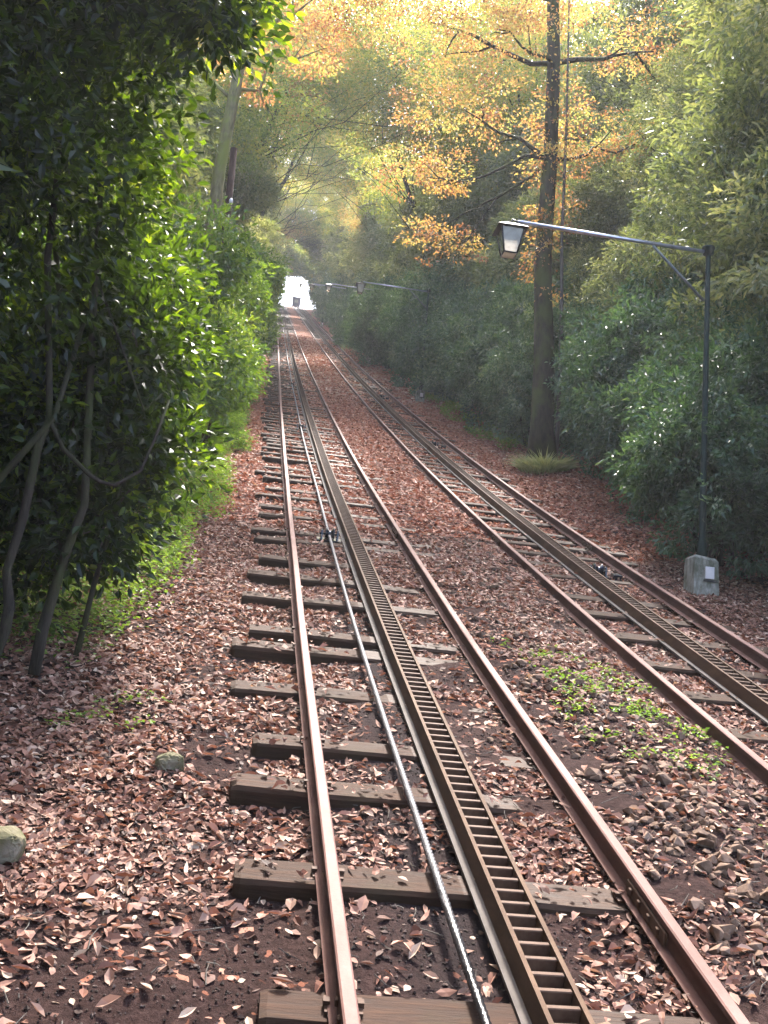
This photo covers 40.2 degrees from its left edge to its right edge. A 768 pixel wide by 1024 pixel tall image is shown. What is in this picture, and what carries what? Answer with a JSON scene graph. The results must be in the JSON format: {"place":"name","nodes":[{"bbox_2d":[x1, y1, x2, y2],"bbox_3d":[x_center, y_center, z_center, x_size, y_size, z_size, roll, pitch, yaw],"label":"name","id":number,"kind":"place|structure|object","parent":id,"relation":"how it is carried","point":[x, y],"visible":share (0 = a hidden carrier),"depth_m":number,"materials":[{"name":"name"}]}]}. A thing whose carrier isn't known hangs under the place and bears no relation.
{"place":"outdoors","nodes":[
{"label":"outdoors","id":0,"kind":"place"},
{"bbox_2d":[0,306,767,1023],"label":"ground","id":1,"kind":"structure","parent":0,"point":[418,982],"depth_m":5.32,"materials":[{"name":"soil"}]},
{"bbox_2d":[0,825,26,864],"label":"mossy stone","id":2,"kind":"object","parent":1,"relation":"on","point":[13,844],"visible":0.94,"depth_m":4.61,"materials":[{"name":"grey stone"}]},
{"bbox_2d":[0,204,82,428],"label":"bright bush","id":3,"kind":"object","parent":1,"relation":"on","point":[7,345],"visible":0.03,"depth_m":10.16,"materials":[{"name":"green plant"}]},
{"bbox_2d":[3,14,207,243],"bbox_3d":[-6.572,-7.021,17.392,7.168,13.416,7.030,-7,-16,43],"label":"evergreen tree","id":4,"kind":"object","parent":1,"relation":"on","point":[175,124],"visible":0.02,"depth_m":17.32,"materials":[{"name":"green plant"}]},
{"bbox_2d":[0,434,241,667],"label":"ground cover","id":5,"kind":"object","parent":1,"relation":"on","point":[189,509],"visible":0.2,"depth_m":10.35,"materials":[{"name":"green plant"}]},
{"bbox_2d":[30,1,223,248],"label":"evergreen tree","id":6,"kind":"object","parent":1,"relation":"on","point":[182,101],"depth_m":23.27,"materials":[{"name":"green plant"}]},
{"bbox_2d":[0,0,305,675],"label":"camellia shrub","id":7,"kind":"object","parent":1,"relation":"on","point":[99,422],"visible":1,"depth_m":7.71,"materials":[{"name":"green plant"}]},
{"bbox_2d":[60,190,265,436],"bbox_3d":[-4.160,-2.667,17.384,4.293,5.119,4.035,7,-12,-12],"label":"bright bush","id":8,"kind":"object","parent":1,"relation":"on","point":[240,263],"visible":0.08,"depth_m":16.94,"materials":[{"name":"green plant"}]},
{"bbox_2d":[154,745,183,773],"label":"mossy stone","id":9,"kind":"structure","parent":1,"relation":"on","point":[172,760],"depth_m":5.84,"materials":[{"name":"grey stone"}]},
{"bbox_2d":[141,235,217,434],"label":"bright bush","id":10,"kind":"object","parent":1,"relation":"on","point":[195,401],"visible":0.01,"depth_m":14.59,"materials":[{"name":"green plant"}]},
{"bbox_2d":[141,96,224,238],"bbox_3d":[-8.323,-9.387,28.424,8.084,13.809,8.243,9,-12,-18],"label":"evergreen tree","id":11,"kind":"object","parent":1,"relation":"on","point":[192,181],"visible":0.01,"depth_m":29.07,"materials":[{"name":"green plant"}]},
{"bbox_2d":[159,76,241,248],"bbox_3d":[-8.262,-9.973,34.688,8.018,12.633,8.108,9,-12,-18],"label":"evergreen tree","id":12,"kind":"object","parent":1,"relation":"on","point":[214,109],"visible":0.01,"depth_m":34.33,"materials":[{"name":"green plant"}]},
{"bbox_2d":[200,147,236,450],"bbox_3d":[-3.272,-4.116,20.908,0.287,6.903,0.292,15,-16,-41],"label":"wooden pole","id":13,"kind":"object","parent":1,"relation":"on","point":[231,175],"visible":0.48,"depth_m":21.39,"materials":[{"name":"brown wood"}]},
{"bbox_2d":[194,380,261,451],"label":"grassy verge","id":14,"kind":"structure","parent":1,"relation":"on","point":[239,416],"depth_m":23.25,"materials":[{"name":"green plant"}]},
{"bbox_2d":[196,265,271,433],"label":"bright bush","id":15,"kind":"object","parent":1,"relation":"on","point":[234,320],"visible":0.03,"depth_m":20.52,"materials":[{"name":"green plant"}]},
{"bbox_2d":[198,243,271,380],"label":"bright bush","id":16,"kind":"object","parent":1,"relation":"on","point":[265,332],"depth_m":31.50,"materials":[{"name":"green plant"}]},
{"bbox_2d":[195,250,279,422],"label":"bright bush","id":17,"kind":"object","parent":1,"relation":"on","point":[260,297],"visible":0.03,"depth_m":23.77,"materials":[{"name":"green plant"}]},
{"bbox_2d":[195,88,284,240],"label":"evergreen tree","id":18,"kind":"object","parent":1,"relation":"on","point":[244,194],"visible":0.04,"depth_m":42.16,"materials":[{"name":"green plant"}]},
{"bbox_2d":[220,95,285,246],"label":"evergreen tree","id":19,"kind":"object","parent":1,"relation":"on","point":[268,200],"depth_m":51.34,"materials":[{"name":"green plant"}]},
{"bbox_2d":[234,238,281,361],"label":"bright bush","id":20,"kind":"object","parent":1,"relation":"on","point":[273,282],"visible":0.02,"depth_m":35.70,"materials":[{"name":"green plant"}]},
{"bbox_2d":[235,203,283,251],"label":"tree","id":21,"kind":"object","parent":1,"relation":"on","point":[266,224],"visible":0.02,"depth_m":60.52,"materials":[{"name":"green plant"}]},
{"bbox_2d":[185,4,341,192],"bbox_3d":[-7.682,-12.536,35.988,11.938,17.285,10.094,4,-12,2],"label":"yellowing tree","id":22,"kind":"object","parent":1,"relation":"on","point":[247,131],"visible":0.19,"depth_m":37.42,"materials":[{"name":"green plant"}]},
{"bbox_2d":[256,246,294,352],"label":"bright bush","id":23,"kind":"object","parent":1,"relation":"on","point":[281,279],"visible":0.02,"depth_m":47.42,"materials":[{"name":"green plant"}]},
{"bbox_2d":[196,0,376,260],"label":"leaning tree","id":24,"kind":"object","parent":1,"relation":"on","point":[221,157],"visible":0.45,"depth_m":26.85,"materials":[{"name":"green plant"}]},
{"bbox_2d":[274,236,317,279],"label":"arching tree","id":25,"kind":"object","parent":1,"relation":"on","point":[297,266],"visible":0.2,"depth_m":145.05,"materials":[{"name":"green plant"}]},
{"bbox_2d":[275,177,318,248],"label":"autumn tree","id":26,"kind":"object","parent":1,"relation":"on","point":[287,229],"visible":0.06,"depth_m":125.28,"materials":[{"name":"green plant"}]},
{"bbox_2d":[203,0,401,145],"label":"autumn tree","id":27,"kind":"object","parent":1,"relation":"on","point":[312,9],"visible":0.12,"depth_m":44.42,"materials":[{"name":"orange plant"}]},
{"bbox_2d":[269,177,342,254],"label":"overarching tree","id":28,"kind":"object","parent":1,"relation":"on","point":[311,215],"visible":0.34,"depth_m":124.55,"materials":[{"name":"green plant"}]},
{"bbox_2d":[283,209,334,279],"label":"arching tree","id":29,"kind":"object","parent":1,"relation":"on","point":[311,242],"visible":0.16,"depth_m":132.95,"materials":[{"name":"green plant"}]},
{"bbox_2d":[287,155,360,228],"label":"overarching tree","id":30,"kind":"object","parent":1,"relation":"on","point":[321,195],"visible":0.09,"depth_m":116.30,"materials":[{"name":"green plant"}]},
{"bbox_2d":[275,122,376,223],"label":"overarching tree","id":31,"kind":"object","parent":1,"relation":"on","point":[296,181],"visible":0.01,"depth_m":102.84,"materials":[{"name":"green plant"}]},
{"bbox_2d":[310,263,353,327],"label":"laurel bush","id":32,"kind":"object","parent":1,"relation":"on","point":[326,280],"visible":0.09,"depth_m":111.89,"materials":[{"name":"green plant"}]},
{"bbox_2d":[255,94,414,232],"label":"overarching tree","id":33,"kind":"object","parent":1,"relation":"on","point":[331,168],"visible":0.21,"depth_m":84.14,"materials":[{"name":"green plant"}]},
{"bbox_2d":[319,186,355,322],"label":"evergreen tree","id":34,"kind":"object","parent":1,"relation":"on","point":[336,247],"visible":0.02,"depth_m":117.12,"materials":[{"name":"green plant"}]},
{"bbox_2d":[320,272,356,330],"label":"laurel bush","id":35,"kind":"object","parent":1,"relation":"on","point":[333,297],"visible":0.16,"depth_m":100.06,"materials":[{"name":"green plant"}]},
{"bbox_2d":[267,79,409,229],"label":"overarching tree","id":36,"kind":"object","parent":1,"relation":"on","point":[353,202],"visible":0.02,"depth_m":89.41,"materials":[{"name":"yellow plant"}]},
{"bbox_2d":[310,166,377,244],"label":"yellowing tree","id":37,"kind":"object","parent":1,"relation":"on","point":[336,207],"visible":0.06,"depth_m":115.41,"materials":[{"name":"yellow plant"}]},
{"bbox_2d":[254,0,435,274],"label":"overarching tree","id":38,"kind":"object","parent":1,"relation":"on","point":[407,186],"visible":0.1,"depth_m":66.84,"materials":[{"name":"yellow plant"}]},
{"bbox_2d":[326,291,365,348],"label":"laurel bush","id":39,"kind":"object","parent":1,"relation":"on","point":[338,338],"visible":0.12,"depth_m":76.51,"materials":[{"name":"green plant"}]},
{"bbox_2d":[196,0,499,202],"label":"overarching tree","id":40,"kind":"object","parent":1,"relation":"on","point":[347,90],"visible":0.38,"depth_m":48.35,"materials":[{"name":"yellow plant"}]},
{"bbox_2d":[321,173,385,308],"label":"evergreen tree","id":41,"kind":"object","parent":1,"relation":"on","point":[340,270],"visible":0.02,"depth_m":102.22,"materials":[{"name":"green plant"}]},
{"bbox_2d":[256,333,456,409],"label":"distant leaf litter","id":42,"kind":"object","parent":1,"relation":"on","point":[313,361],"visible":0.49,"depth_m":48.82,"materials":[{"name":"brown plant"}]},
{"bbox_2d":[217,0,495,184],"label":"overarching tree","id":43,"kind":"object","parent":1,"relation":"on","point":[415,12],"visible":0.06,"depth_m":57.88,"materials":[{"name":"yellow plant"}]},
{"bbox_2d":[335,166,406,292],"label":"evergreen tree","id":44,"kind":"object","parent":1,"relation":"on","point":[369,236],"visible":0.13,"depth_m":88.72,"materials":[{"name":"green plant"}]},
{"bbox_2d":[338,277,410,361],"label":"laurel bush","id":45,"kind":"object","parent":1,"relation":"on","point":[344,322],"visible":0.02,"depth_m":63.17,"materials":[{"name":"green plant"}]},
{"bbox_2d":[328,141,427,242],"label":"autumn tree","id":46,"kind":"object","parent":1,"relation":"on","point":[354,224],"visible":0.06,"depth_m":94.13,"materials":[{"name":"yellow plant"}]},
{"bbox_2d":[345,269,411,368],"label":"laurel bush","id":47,"kind":"object","parent":1,"relation":"on","point":[361,333],"visible":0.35,"depth_m":58.37,"materials":[{"name":"green plant"}]},
{"bbox_2d":[0,509,767,757],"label":"leaf litter","id":48,"kind":"object","parent":1,"relation":"on","point":[226,573],"visible":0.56,"depth_m":9.44,"materials":[{"name":"brown plant"}]},
{"bbox_2d":[0,570,767,1023],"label":"fallen twigs","id":49,"kind":"object","parent":1,"relation":"on","point":[360,826],"visible":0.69,"depth_m":5.48,"materials":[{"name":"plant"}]},
{"bbox_2d":[0,702,767,1023],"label":"leaf litter","id":50,"kind":"object","parent":1,"relation":"on","point":[154,806],"visible":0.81,"depth_m":5.24,"materials":[{"name":"brown plant"}]},
{"bbox_2d":[355,172,419,289],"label":"evergreen tree","id":51,"kind":"object","parent":1,"relation":"on","point":[386,244],"visible":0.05,"depth_m":77.11,"materials":[{"name":"green plant"}]},
{"bbox_2d":[8,533,767,998],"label":"ballast","id":52,"kind":"structure","parent":1,"relation":"on","point":[722,933],"depth_m":6.33,"materials":[{"name":"gravel"}]},
{"bbox_2d":[355,281,430,402],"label":"street lamp","id":53,"kind":"object","parent":1,"relation":"on","point":[420,392],"visible":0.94,"depth_m":41.27,"materials":[{"name":"metal"}]},
{"bbox_2d":[345,102,453,247],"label":"yellowing tree","id":54,"kind":"object","parent":1,"relation":"on","point":[377,193],"visible":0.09,"depth_m":71.98,"materials":[{"name":"yellow plant"}]},
{"bbox_2d":[367,261,439,376],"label":"laurel bush","id":55,"kind":"object","parent":1,"relation":"on","point":[390,301],"visible":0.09,"depth_m":51.92,"materials":[{"name":"green plant"}]},
{"bbox_2d":[371,178,437,291],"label":"evergreen tree","id":56,"kind":"object","parent":1,"relation":"on","point":[401,228],"visible":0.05,"depth_m":69.01,"materials":[{"name":"green plant"}]},
{"bbox_2d":[44,637,767,844],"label":"weeds","id":57,"kind":"object","parent":1,"relation":"on","point":[717,743],"visible":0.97,"depth_m":7.56,"materials":[{"name":"green plant"}]},
{"bbox_2d":[378,272,457,387],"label":"laurel bush","id":58,"kind":"object","parent":1,"relation":"on","point":[400,382],"visible":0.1,"depth_m":46.88,"materials":[{"name":"green plant"}]},
{"bbox_2d":[384,139,457,283],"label":"evergreen tree","id":59,"kind":"object","parent":1,"relation":"on","point":[403,258],"visible":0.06,"depth_m":61.10,"materials":[{"name":"green plant"}]},
{"bbox_2d":[389,256,476,375],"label":"laurel bush","id":60,"kind":"object","parent":1,"relation":"on","point":[444,271],"visible":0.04,"depth_m":49.65,"materials":[{"name":"green plant"}]},
{"bbox_2d":[392,279,474,399],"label":"laurel bush","id":61,"kind":"object","parent":1,"relation":"on","point":[414,344],"visible":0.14,"depth_m":41.71,"materials":[{"name":"green plant"}]},
{"bbox_2d":[401,282,470,392],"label":"laurel bush","id":62,"kind":"object","parent":1,"relation":"on","point":[407,325],"depth_m":45.06,"materials":[{"name":"green plant"}]},
{"bbox_2d":[411,300,475,407],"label":"laurel bush","id":63,"kind":"object","parent":1,"relation":"on","point":[435,383],"visible":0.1,"depth_m":39.26,"materials":[{"name":"green plant"}]},
{"bbox_2d":[143,390,750,561],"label":"leaf litter","id":64,"kind":"object","parent":1,"relation":"on","point":[415,483],"visible":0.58,"depth_m":19.86,"materials":[{"name":"brown plant"}]},
{"bbox_2d":[414,104,517,285],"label":"evergreen tree","id":65,"kind":"object","parent":1,"relation":"on","point":[438,201],"visible":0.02,"depth_m":54.53,"materials":[{"name":"green plant"}]},
{"bbox_2d":[412,138,520,350],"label":"evergreen tree","id":66,"kind":"object","parent":1,"relation":"on","point":[472,219],"visible":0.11,"depth_m":45.43,"materials":[{"name":"green plant"}]},
{"bbox_2d":[408,387,527,450],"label":"hedge foot plants","id":67,"kind":"object","parent":1,"relation":"on","point":[448,404],"visible":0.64,"depth_m":32.04,"materials":[{"name":"green plant"}]},
{"bbox_2d":[426,274,522,418],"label":"laurel bush","id":68,"kind":"object","parent":1,"relation":"on","point":[442,350],"visible":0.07,"depth_m":34.52,"materials":[{"name":"green plant"}]},
{"bbox_2d":[363,0,606,172],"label":"autumn tree","id":69,"kind":"object","parent":1,"relation":"on","point":[439,50],"visible":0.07,"depth_m":50.75,"materials":[{"name":"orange plant"}]},
{"bbox_2d":[443,272,530,437],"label":"laurel bush","id":70,"kind":"object","parent":1,"relation":"on","point":[465,374],"visible":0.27,"depth_m":31.29,"materials":[{"name":"green plant"}]},
{"bbox_2d":[372,0,610,149],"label":"autumn tree","id":71,"kind":"object","parent":1,"relation":"on","point":[484,50],"depth_m":60.09,"materials":[{"name":"orange plant"}]},
{"bbox_2d":[229,305,758,1023],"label":"railway track","id":72,"kind":"structure","parent":1,"relation":"on","point":[493,889],"depth_m":5.67,"materials":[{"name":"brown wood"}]},
{"bbox_2d":[316,527,345,543],"bbox_3d":[-0.609,0.299,13.271,0.480,0.190,0.200,6,9,-7],"label":"cable roller","id":73,"kind":"object","parent":72,"relation":"attached to","point":[327,533],"visible":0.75,"depth_m":13.21,"materials":[{"name":"metal"}]},
{"bbox_2d":[280,308,491,1023],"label":"haulage cable","id":74,"kind":"object","parent":72,"relation":"attached to","point":[476,994],"visible":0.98,"depth_m":5.29,"materials":[{"name":"metal"}]},
{"bbox_2d":[373,0,623,220],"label":"yellowing tree","id":75,"kind":"object","parent":1,"relation":"on","point":[522,93],"visible":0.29,"depth_m":43.27,"materials":[{"name":"yellow plant"}]},
{"bbox_2d":[334,0,705,460],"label":"beech tree","id":76,"kind":"object","parent":1,"relation":"on","point":[542,438],"visible":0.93,"depth_m":27.21,"materials":[{"name":"orange plant"}]},
{"bbox_2d":[467,295,587,451],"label":"laurel bush","id":77,"kind":"object","parent":1,"relation":"on","point":[524,341],"visible":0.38,"depth_m":27.76,"materials":[{"name":"green plant"}]},
{"bbox_2d":[293,306,767,792],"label":"railway track","id":78,"kind":"structure","parent":1,"relation":"on","point":[723,676],"depth_m":11.87,"materials":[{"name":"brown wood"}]},
{"bbox_2d":[461,88,600,301],"bbox_3d":[6.371,-10.222,40.363,8.108,14.349,8.018,-1,-13,25],"label":"evergreen tree","id":79,"kind":"object","parent":1,"relation":"on","point":[513,152],"visible":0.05,"depth_m":39.79,"materials":[{"name":"green plant"}]},
{"bbox_2d":[468,258,600,440],"bbox_3d":[4.729,-4.359,30.104,4.728,5.885,4.626,5,-12,-1],"label":"laurel bush","id":80,"kind":"object","parent":1,"relation":"on","point":[526,292],"visible":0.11,"depth_m":29.80,"materials":[{"name":"green plant"}]},
{"bbox_2d":[503,446,586,474],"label":"clump","id":81,"kind":"object","parent":1,"relation":"on","point":[539,464],"visible":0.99,"depth_m":23.79,"materials":[{"name":"green plant"}]},
{"bbox_2d":[468,101,650,307],"bbox_3d":[7.117,-8.090,34.585,7.885,12.256,7.733,14,-15,-37],"label":"evergreen tree","id":82,"kind":"object","parent":1,"relation":"on","point":[515,262],"visible":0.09,"depth_m":33.88,"materials":[{"name":"green plant"}]},
{"bbox_2d":[511,283,621,454],"bbox_3d":[5.502,-3.454,27.156,4.546,5.101,4.448,1,-12,18],"label":"laurel bush","id":83,"kind":"object","parent":1,"relation":"on","point":[556,320],"visible":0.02,"depth_m":26.82,"materials":[{"name":"green plant"}]},
{"bbox_2d":[496,0,645,146],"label":"evergreen tree","id":84,"kind":"object","parent":1,"relation":"on","point":[601,38],"depth_m":47.87,"materials":[{"name":"green plant"}]},
{"bbox_2d":[543,290,658,463],"bbox_3d":[5.761,-3.208,25.887,4.182,5.235,4.092,2,-12,13],"label":"laurel bush","id":85,"kind":"object","parent":1,"relation":"on","point":[583,314],"visible":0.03,"depth_m":25.74,"materials":[{"name":"green plant"}]},
{"bbox_2d":[492,219,718,595],"bbox_3d":[2.781,-1.306,13.376,3.085,4.945,0.400,6,-12,-7],"label":"street lamp","id":86,"kind":"object","parent":1,"relation":"on","point":[701,571],"visible":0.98,"depth_m":13.53,"materials":[{"name":"metal"}]},
{"bbox_2d":[552,290,660,479],"bbox_3d":[5.359,-2.480,23.257,3.737,4.740,3.819,15,-16,-40],"label":"laurel bush","id":87,"kind":"object","parent":1,"relation":"on","point":[566,410],"visible":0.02,"depth_m":23.41,"materials":[{"name":"green plant"}]},
{"bbox_2d":[534,47,709,335],"bbox_3d":[7.713,-7.095,29.562,7.305,12.385,8.144,6,-12,-3],"label":"evergreen tree","id":88,"kind":"object","parent":1,"relation":"on","point":[587,190],"visible":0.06,"depth_m":29.35,"materials":[{"name":"green plant"}]},
{"bbox_2d":[540,0,709,246],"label":"evergreen tree","id":89,"kind":"object","parent":1,"relation":"on","point":[611,88],"visible":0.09,"depth_m":36.83,"materials":[{"name":"green plant"}]},
{"bbox_2d":[555,253,702,479],"bbox_3d":[5.665,-2.529,22.194,4.270,5.378,4.364,8,-12,-13],"label":"laurel bush","id":90,"kind":"object","parent":1,"relation":"on","point":[632,285],"visible":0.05,"depth_m":21.81,"materials":[{"name":"green plant"}]},
{"bbox_2d":[551,264,733,503],"bbox_3d":[5.646,-2.139,20.496,4.703,5.435,4.404,8,-12,-14],"label":"laurel bush","id":91,"kind":"object","parent":1,"relation":"on","point":[620,349],"visible":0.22,"depth_m":19.91,"materials":[{"name":"green plant"}]},
{"bbox_2d":[580,4,712,286],"bbox_3d":[11.245,-9.865,31.235,11.422,18.652,10.246,13,-14,-34],"label":"evergreen tree","id":92,"kind":"object","parent":1,"relation":"on","point":[602,206],"visible":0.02,"depth_m":29.73,"materials":[{"name":"green plant"}]},
{"bbox_2d":[574,0,767,326],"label":"evergreen tree","id":93,"kind":"object","parent":1,"relation":"on","point":[661,112],"visible":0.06,"depth_m":24.35,"materials":[{"name":"green plant"}]},
{"bbox_2d":[596,297,763,527],"bbox_3d":[5.762,-1.504,18.104,4.000,4.632,3.914,3,-12,7],"label":"laurel bush","id":94,"kind":"object","parent":1,"relation":"on","point":[630,423],"visible":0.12,"depth_m":18.23,"materials":[{"name":"green plant"}]},
{"bbox_2d":[595,319,767,581],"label":"laurel bush","id":95,"kind":"object","parent":1,"relation":"on","point":[724,530],"visible":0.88,"depth_m":14.07,"materials":[{"name":"green plant"}]},
{"bbox_2d":[596,273,767,500],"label":"laurel bush","id":96,"kind":"object","parent":1,"relation":"on","point":[674,285],"depth_m":19.71,"materials":[{"name":"green plant"}]},
{"bbox_2d":[610,0,767,324],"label":"evergreen tree","id":97,"kind":"object","parent":1,"relation":"on","point":[650,227],"visible":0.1,"depth_m":20.54,"materials":[{"name":"green plant"}]},
{"bbox_2d":[619,307,767,561],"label":"laurel bush","id":98,"kind":"object","parent":1,"relation":"on","point":[644,393],"visible":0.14,"depth_m":15.21,"materials":[{"name":"green plant"}]},
{"bbox_2d":[630,1,767,395],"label":"evergreen tree","id":99,"kind":"object","parent":1,"relation":"on","point":[719,148],"visible":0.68,"depth_m":16.27,"materials":[{"name":"green plant"}]},
{"bbox_2d":[641,289,767,498],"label":"laurel bush","id":100,"kind":"object","parent":1,"relation":"on","point":[733,318],"visible":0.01,"depth_m":17.01,"materials":[{"name":"green plant"}]},
{"bbox_2d":[642,0,767,304],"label":"evergreen tree","id":101,"kind":"object","parent":1,"relation":"on","point":[689,40],"visible":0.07,"depth_m":18.66,"materials":[{"name":"green plant"}]},
{"bbox_2d":[674,0,767,306],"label":"evergreen tree","id":102,"kind":"object","parent":1,"relation":"on","point":[744,7],"visible":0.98,"depth_m":14.44,"materials":[{"name":"green plant"}]},
{"bbox_2d":[230,0,640,308],"label":"sky","id":103,"kind":"structure","parent":0,"point":[294,290],"materials":[{"name":"white"}]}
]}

